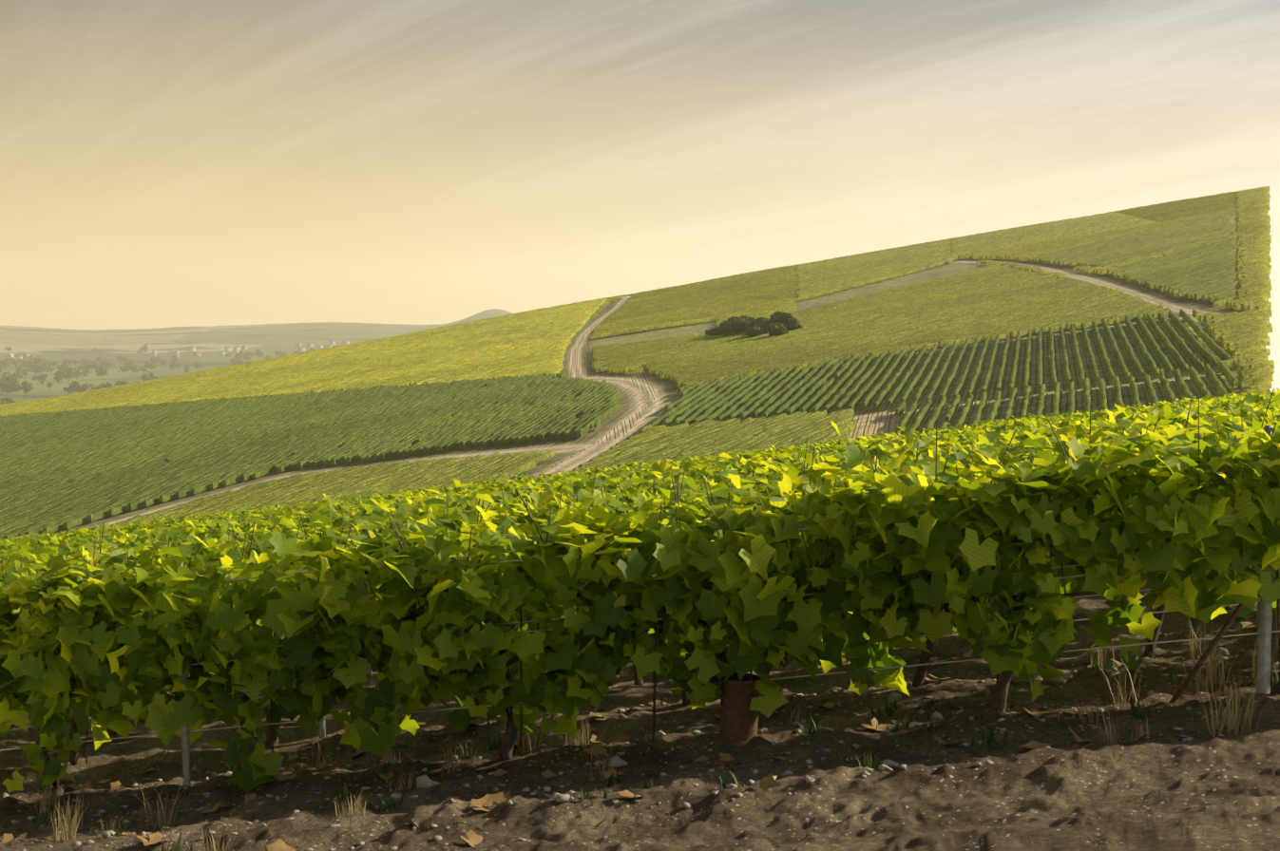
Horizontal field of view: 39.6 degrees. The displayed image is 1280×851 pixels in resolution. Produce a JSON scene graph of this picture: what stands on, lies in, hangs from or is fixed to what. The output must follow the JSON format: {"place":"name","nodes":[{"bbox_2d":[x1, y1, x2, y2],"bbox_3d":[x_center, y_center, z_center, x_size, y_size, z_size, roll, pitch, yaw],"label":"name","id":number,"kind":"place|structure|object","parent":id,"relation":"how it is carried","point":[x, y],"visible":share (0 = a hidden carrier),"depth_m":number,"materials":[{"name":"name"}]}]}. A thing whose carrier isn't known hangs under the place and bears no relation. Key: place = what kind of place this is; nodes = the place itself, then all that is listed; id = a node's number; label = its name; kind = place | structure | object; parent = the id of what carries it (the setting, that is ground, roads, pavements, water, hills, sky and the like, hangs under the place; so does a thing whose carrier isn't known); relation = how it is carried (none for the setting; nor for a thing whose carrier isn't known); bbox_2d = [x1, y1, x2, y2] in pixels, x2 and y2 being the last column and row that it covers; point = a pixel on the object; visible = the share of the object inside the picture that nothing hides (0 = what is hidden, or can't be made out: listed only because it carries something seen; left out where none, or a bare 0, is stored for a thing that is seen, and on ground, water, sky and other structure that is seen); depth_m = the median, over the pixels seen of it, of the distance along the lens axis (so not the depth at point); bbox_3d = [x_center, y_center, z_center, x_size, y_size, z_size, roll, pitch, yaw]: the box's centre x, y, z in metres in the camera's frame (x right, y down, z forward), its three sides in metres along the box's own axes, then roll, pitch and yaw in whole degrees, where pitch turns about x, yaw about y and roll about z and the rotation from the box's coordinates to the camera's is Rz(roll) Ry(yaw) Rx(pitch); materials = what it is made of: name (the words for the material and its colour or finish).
{"place":"outdoors","nodes":[
{"label":"outdoors","id":0,"kind":"place"},
{"bbox_2d":[0,197,1279,850],"bbox_3d":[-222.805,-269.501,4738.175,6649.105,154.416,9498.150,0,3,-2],"label":"ground","id":1,"kind":"structure","parent":0,"point":[1165,791],"depth_m":7.81,"materials":[{"name":"soil"}]},
{"bbox_2d":[0,343,325,404],"bbox_3d":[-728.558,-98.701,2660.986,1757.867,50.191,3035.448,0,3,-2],"label":"valley trees","id":2,"kind":"object","parent":1,"relation":"on","point":[9,383],"visible":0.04,"depth_m":2580.73,"materials":[{"name":"green plant"}]},
{"bbox_2d":[7,341,349,361],"bbox_3d":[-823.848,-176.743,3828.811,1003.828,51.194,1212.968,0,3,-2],"label":"village","id":3,"kind":"object","parent":1,"relation":"on","point":[237,349],"visible":0.6,"depth_m":3709.22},
{"bbox_2d":[0,621,1256,850],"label":"fallen leaves","id":4,"kind":"object","parent":1,"relation":"on","point":[488,800],"visible":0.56,"depth_m":7.51,"materials":[{"name":"brown plant"}]},
{"bbox_2d":[0,186,1274,539],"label":"hillside vineyard","id":5,"kind":"object","parent":1,"relation":"on","point":[72,460],"visible":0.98,"depth_m":311.19,"materials":[{"name":"green plant"}]},
{"bbox_2d":[0,387,1279,797],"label":"vine","id":6,"kind":"object","parent":1,"relation":"on","point":[148,629],"depth_m":7.89,"materials":[{"name":"green plant"}]},
{"bbox_2d":[0,647,1279,850],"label":"chalk stones","id":7,"kind":"object","parent":1,"relation":"on","point":[888,765],"visible":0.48,"depth_m":7.63,"materials":[{"name":"grey stone"}]},
{"bbox_2d":[0,443,1279,751],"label":"trellis wires","id":8,"kind":"object","parent":1,"relation":"on","point":[661,619],"visible":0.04,"depth_m":7.96,"materials":[{"name":"grey metal"}]},
{"bbox_2d":[26,650,1279,850],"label":"weeds","id":9,"kind":"object","parent":1,"relation":"on","point":[1138,712],"visible":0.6,"depth_m":7.55,"materials":[{"name":"green plant"}]},
{"bbox_2d":[29,622,1279,850],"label":"dry grass","id":10,"kind":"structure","parent":1,"relation":"on","point":[1231,717],"depth_m":7.57,"materials":[{"name":"beige plant"}]},
{"bbox_2d":[54,563,1279,789],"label":"vine stakes","id":11,"kind":"object","parent":1,"relation":"on","point":[1206,655],"visible":0.12,"depth_m":7.47,"materials":[{"name":"wood"}]},
{"bbox_2d":[175,425,1279,786],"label":"trellis posts","id":12,"kind":"object","parent":1,"relation":"on","point":[1263,642],"visible":0.08,"depth_m":7.43,"materials":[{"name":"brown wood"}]},
{"bbox_2d":[720,672,760,743],"bbox_3d":[0.442,1.285,7.826,0.177,0.366,0.175,0,3,-2],"label":"rust sleeve","id":13,"kind":"object","parent":1,"relation":"on","point":[738,719],"visible":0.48,"depth_m":7.75,"materials":[{"name":"metal"}]},
{"bbox_2d":[705,310,802,337],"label":"trees","id":14,"kind":"object","parent":1,"relation":"on","point":[778,323],"visible":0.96,"depth_m":355.86,"materials":[{"name":"green plant"}]},
{"bbox_2d":[0,0,1279,392],"label":"sky","id":15,"kind":"structure","parent":0,"point":[164,163],"materials":[{"name":"beige"}]}
]}

